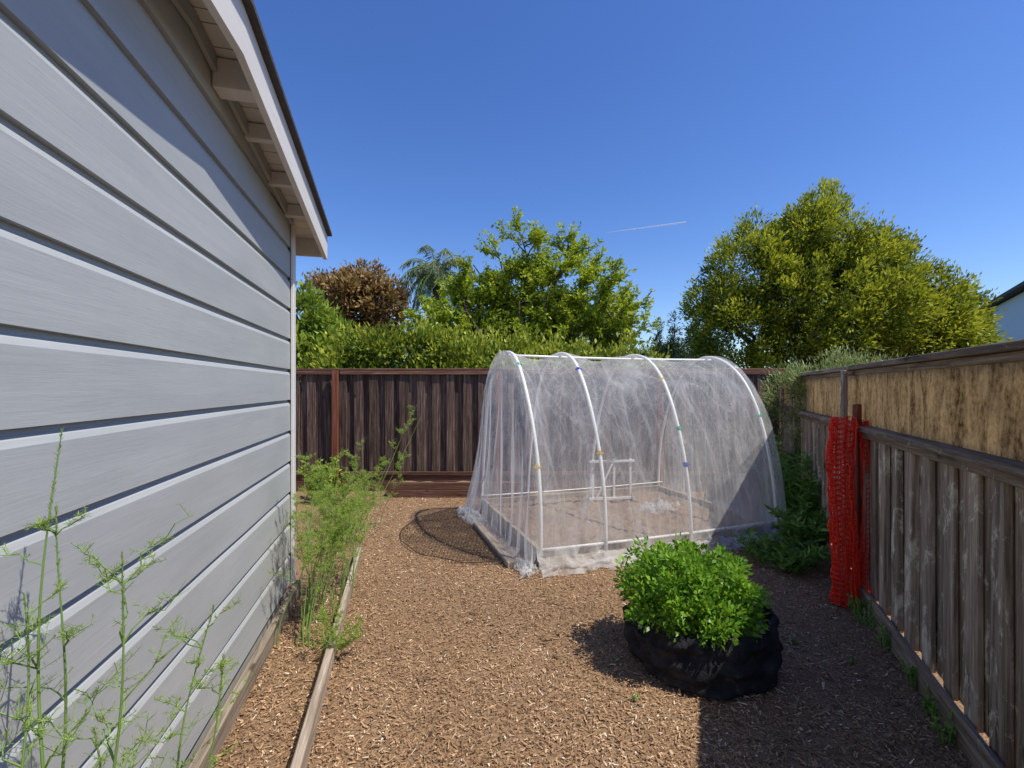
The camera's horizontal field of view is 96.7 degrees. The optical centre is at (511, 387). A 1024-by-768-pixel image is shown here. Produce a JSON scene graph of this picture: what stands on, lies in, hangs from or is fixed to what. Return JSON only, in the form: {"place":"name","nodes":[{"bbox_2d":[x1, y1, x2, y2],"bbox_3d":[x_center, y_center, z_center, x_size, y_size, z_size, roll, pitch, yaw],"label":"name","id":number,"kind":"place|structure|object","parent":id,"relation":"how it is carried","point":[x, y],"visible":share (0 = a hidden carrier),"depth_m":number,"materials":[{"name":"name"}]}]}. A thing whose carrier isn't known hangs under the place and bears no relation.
{"place":"outdoors","nodes":[
{"label":"outdoors","id":0,"kind":"place"},
{"bbox_2d":[213,448,988,767],"bbox_3d":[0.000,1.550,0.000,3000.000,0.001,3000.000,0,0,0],"label":"ground","id":1,"kind":"structure","parent":0,"point":[710,750],"depth_m":2.42,"materials":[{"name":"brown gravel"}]},
{"bbox_2d":[0,427,255,767],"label":"asparagus plant","id":2,"kind":"object","parent":1,"relation":"on","point":[40,720],"visible":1,"depth_m":0.91,"materials":[{"name":"green plant"}]},
{"bbox_2d":[0,0,331,767],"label":"shed","id":3,"kind":"structure","parent":1,"relation":"on","point":[162,220],"depth_m":1.47,"materials":[{"name":"paint"}]},
{"bbox_2d":[188,580,300,767],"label":"edging board","id":4,"kind":"object","parent":1,"relation":"on","point":[259,657],"visible":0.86,"depth_m":2.24,"materials":[{"name":"brown wood"}]},
{"bbox_2d":[300,454,346,501],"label":"weed plant","id":5,"kind":"object","parent":1,"relation":"on","point":[330,476],"visible":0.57,"depth_m":6.09,"materials":[{"name":"green plant"}]},
{"bbox_2d":[290,547,360,767],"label":"edging board","id":6,"kind":"object","parent":1,"relation":"on","point":[301,756],"visible":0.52,"depth_m":2.18,"materials":[{"name":"brown wood"}]},
{"bbox_2d":[296,271,355,456],"bbox_3d":[-3.879,-0.246,8.709,2.642,3.718,2.505,0,0,43],"label":"shrub","id":7,"kind":"object","parent":1,"relation":"on","point":[311,327],"visible":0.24,"depth_m":8.36,"materials":[{"name":"green plant"}]},
{"bbox_2d":[305,605,363,660],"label":"asparagus plant","id":8,"kind":"object","parent":1,"relation":"on","point":[335,637],"visible":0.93,"depth_m":2.59,"materials":[{"name":"green plant"}]},
{"bbox_2d":[268,405,415,648],"bbox_3d":[-1.237,0.844,3.314,0.696,1.414,1.510,0,0,11],"label":"asparagus plant","id":9,"kind":"object","parent":1,"relation":"on","point":[336,531],"visible":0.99,"depth_m":3.02,"materials":[{"name":"green plant"}]},
{"bbox_2d":[300,257,411,357],"bbox_3d":[-4.890,-1.201,14.038,3.585,5.662,2.774,0,0,0],"label":"deciduous tree","id":10,"kind":"object","parent":1,"relation":"on","point":[357,289],"visible":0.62,"depth_m":13.46,"materials":[{"name":"brown plant"}]},
{"bbox_2d":[339,457,406,545],"bbox_3d":[-1.466,1.154,4.743,0.610,0.794,0.951,0,0,0],"label":"asparagus plant","id":11,"kind":"object","parent":1,"relation":"on","point":[366,480],"visible":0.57,"depth_m":4.92,"materials":[{"name":"green plant"}]},
{"bbox_2d":[397,244,475,312],"bbox_3d":[-2.457,-1.434,14.965,2.697,5.978,3.078,0,0,0],"label":"palm tree","id":12,"kind":"object","parent":1,"relation":"on","point":[426,274],"visible":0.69,"depth_m":14.53,"materials":[{"name":"green plant"}]},
{"bbox_2d":[388,479,525,497],"bbox_3d":[-0.775,1.442,6.580,1.950,0.215,0.360,0,0,0],"label":"timber edging","id":13,"kind":"object","parent":1,"relation":"on","point":[435,489],"visible":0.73,"depth_m":6.40,"materials":[{"name":"brown wood"}]},
{"bbox_2d":[403,481,507,481],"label":"soil","id":14,"kind":"structure","parent":13,"relation":"in","point":[458,481],"depth_m":6.74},
{"bbox_2d":[400,506,523,563],"bbox_3d":[-0.652,1.526,4.787,1.019,0.031,1.929,0,0,-18],"label":"netting","id":15,"kind":"object","parent":1,"relation":"on","point":[454,519],"visible":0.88,"depth_m":4.62,"materials":[{"name":"black plastic"}]},
{"bbox_2d":[296,311,670,466],"bbox_3d":[-0.496,0.085,8.246,7.645,3.077,2.435,0,0,0],"label":"hedge","id":16,"kind":"object","parent":1,"relation":"on","point":[439,348],"visible":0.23,"depth_m":7.99,"materials":[{"name":"green plant"}]},
{"bbox_2d":[402,204,664,366],"bbox_3d":[0.485,-1.394,10.565,6.368,5.572,2.519,0,0,0],"label":"deciduous tree","id":17,"kind":"object","parent":1,"relation":"on","point":[570,313],"visible":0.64,"depth_m":10.20,"materials":[{"name":"green plant"}]},
{"bbox_2d":[296,368,789,491],"bbox_3d":[-0.646,0.632,6.814,9.798,1.835,0.178,0,0,0],"label":"fence","id":18,"kind":"object","parent":1,"relation":"on","point":[342,409],"visible":0.65,"depth_m":6.81,"materials":[{"name":"brown wood"}]},
{"bbox_2d":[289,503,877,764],"bbox_3d":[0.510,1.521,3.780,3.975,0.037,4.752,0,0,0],"label":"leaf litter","id":19,"kind":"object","parent":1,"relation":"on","point":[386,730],"visible":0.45,"depth_m":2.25,"materials":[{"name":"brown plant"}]},
{"bbox_2d":[457,351,784,578],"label":"garden hoop house","id":20,"kind":"structure","parent":1,"relation":"on","point":[553,530],"depth_m":4.83,"materials":[{"name":"white plastic"}]},
{"bbox_2d":[589,458,634,501],"bbox_3d":[1.268,1.190,5.780,0.600,0.560,0.050,0,0,-9],"label":"garden trellis","id":21,"kind":"object","parent":20,"relation":"on","point":[612,462],"visible":0.84,"depth_m":5.78,"materials":[{"name":"white paint"}]},
{"bbox_2d":[701,437,713,525],"bbox_3d":[2.072,0.995,4.817,0.140,0.951,0.017,0,0,-7],"label":"garden cane","id":22,"kind":"object","parent":20,"relation":"on","point":[706,485],"visible":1,"depth_m":4.81,"materials":[{"name":"brown wood"}]},
{"bbox_2d":[631,691,640,702],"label":"weed","id":23,"kind":"object","parent":1,"relation":"on","point":[634,697],"visible":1,"depth_m":2.25,"materials":[{"name":"green plant"}]},
{"bbox_2d":[635,343,647,367],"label":"pine tree","id":24,"kind":"object","parent":1,"relation":"on","point":[644,348],"visible":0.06,"depth_m":59.86,"materials":[{"name":"green plant"}]},
{"bbox_2d":[644,316,666,367],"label":"pine tree","id":25,"kind":"object","parent":1,"relation":"on","point":[659,343],"visible":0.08,"depth_m":41.80,"materials":[{"name":"green plant"}]},
{"bbox_2d":[658,310,689,367],"bbox_3d":[14.084,-2.648,40.220,4.102,8.563,4.223,0,0,-30],"label":"pine tree","id":26,"kind":"object","parent":1,"relation":"on","point":[675,350],"visible":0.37,"depth_m":39.65,"materials":[{"name":"green plant"}]},
{"bbox_2d":[681,308,700,367],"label":"pine tree","id":27,"kind":"object","parent":1,"relation":"on","point":[688,347],"visible":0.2,"depth_m":43.79,"materials":[{"name":"green plant"}]},
{"bbox_2d":[623,588,782,699],"bbox_3d":[1.078,1.386,2.617,0.849,0.324,0.799,0,0,0],"label":"grow bag","id":28,"kind":"object","parent":1,"relation":"on","point":[746,665],"visible":0.45,"depth_m":2.29,"materials":[{"name":"black fabric"}]},
{"bbox_2d":[613,532,773,650],"bbox_3d":[1.015,1.103,2.585,0.858,0.470,0.812,0,0,0],"label":"herb bush","id":29,"kind":"object","parent":28,"relation":"on","point":[686,574],"visible":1,"depth_m":2.42,"materials":[{"name":"green plant"}]},
{"bbox_2d":[693,328,726,367],"bbox_3d":[17.513,-2.061,39.930,3.979,7.421,3.979,0,0,0],"label":"pine tree","id":30,"kind":"object","parent":1,"relation":"on","point":[700,362],"visible":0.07,"depth_m":39.78,"materials":[{"name":"green plant"}]},
{"bbox_2d":[747,426,801,507],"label":"weed plant","id":31,"kind":"object","parent":1,"relation":"on","point":[759,472],"visible":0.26,"depth_m":5.72,"materials":[{"name":"green plant"}]},
{"bbox_2d":[730,527,839,573],"bbox_3d":[2.352,1.413,3.959,0.682,0.310,0.785,0,0,-28],"label":"weed plant","id":32,"kind":"object","parent":1,"relation":"on","point":[783,555],"visible":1,"depth_m":3.89,"materials":[{"name":"green plant"}]},
{"bbox_2d":[762,444,821,532],"bbox_3d":[3.075,1.110,4.838,0.790,0.975,0.781,0,0,0],"label":"weed plant","id":33,"kind":"object","parent":1,"relation":"on","point":[787,489],"visible":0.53,"depth_m":4.82,"materials":[{"name":"green plant"}]},
{"bbox_2d":[790,636,799,644],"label":"weed","id":34,"kind":"object","parent":1,"relation":"on","point":[794,640],"visible":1,"depth_m":2.75,"materials":[{"name":"green plant"}]},
{"bbox_2d":[764,495,831,549],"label":"weed plant","id":35,"kind":"object","parent":1,"relation":"on","point":[798,528],"visible":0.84,"depth_m":4.34,"materials":[{"name":"green plant"}]},
{"bbox_2d":[756,342,906,474],"bbox_3d":[3.962,0.523,5.394,1.842,2.176,1.473,0,0,0],"label":"shrub","id":36,"kind":"object","parent":1,"relation":"on","point":[798,389],"visible":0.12,"depth_m":5.50,"materials":[{"name":"green plant"}]},
{"bbox_2d":[675,176,1012,372],"bbox_3d":[6.754,-1.391,9.384,6.460,6.123,3.614,0,0,0],"label":"deciduous tree","id":37,"kind":"object","parent":1,"relation":"on","point":[886,300],"visible":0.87,"depth_m":8.67,"materials":[{"name":"plant"}]},
{"bbox_2d":[825,416,870,609],"bbox_3d":[2.409,0.884,3.231,0.371,1.362,0.173,0,0,0],"label":"safety netting","id":38,"kind":"object","parent":1,"relation":"on","point":[852,531],"visible":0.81,"depth_m":3.22,"materials":[{"name":"red plastic"}]},
{"bbox_2d":[848,657,855,665],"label":"weed","id":39,"kind":"object","parent":1,"relation":"on","point":[851,663],"visible":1,"depth_m":2.55,"materials":[{"name":"green plant"}]},
{"bbox_2d":[846,593,866,615],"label":"weed","id":40,"kind":"object","parent":1,"relation":"on","point":[860,606],"visible":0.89,"depth_m":3.11,"materials":[{"name":"green plant"}]},
{"bbox_2d":[852,404,861,595],"bbox_3d":[2.494,0.835,3.291,0.045,1.430,0.040,-1,1,-17],"label":"wooden stake","id":41,"kind":"object","parent":1,"relation":"on","point":[857,411],"visible":0.52,"depth_m":3.27,"materials":[{"name":"brown wood"}]},
{"bbox_2d":[852,600,875,628],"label":"weed","id":42,"kind":"object","parent":1,"relation":"on","point":[871,619],"visible":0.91,"depth_m":2.97,"materials":[{"name":"green plant"}]},
{"bbox_2d":[875,623,902,651],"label":"weed","id":43,"kind":"object","parent":1,"relation":"on","point":[886,643],"visible":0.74,"depth_m":2.69,"materials":[{"name":"green plant"}]},
{"bbox_2d":[780,339,1023,767],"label":"fence","id":44,"kind":"object","parent":1,"relation":"on","point":[943,432],"visible":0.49,"depth_m":2.12,"materials":[{"name":"brown wood"}]},
{"bbox_2d":[898,658,918,690],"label":"weed","id":45,"kind":"object","parent":1,"relation":"on","point":[913,678],"visible":0.79,"depth_m":2.34,"materials":[{"name":"green plant"}]},
{"bbox_2d":[918,684,940,720],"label":"weed","id":46,"kind":"object","parent":1,"relation":"on","point":[930,707],"visible":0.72,"depth_m":2.15,"materials":[{"name":"green plant"}]},
{"bbox_2d":[929,708,957,744],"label":"weed","id":47,"kind":"object","parent":1,"relation":"on","point":[950,729],"visible":0.85,"depth_m":1.98,"materials":[{"name":"green plant"}]},
{"bbox_2d":[253,0,1023,371],"label":"sky","id":48,"kind":"structure","parent":0,"point":[650,125],"materials":[{"name":"blue"}]},
{"bbox_2d":[980,281,1023,342],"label":"house","id":49,"kind":"structure","parent":0,"point":[1012,303],"depth_m":18.42,"materials":[{"name":"white paint"}]}
]}

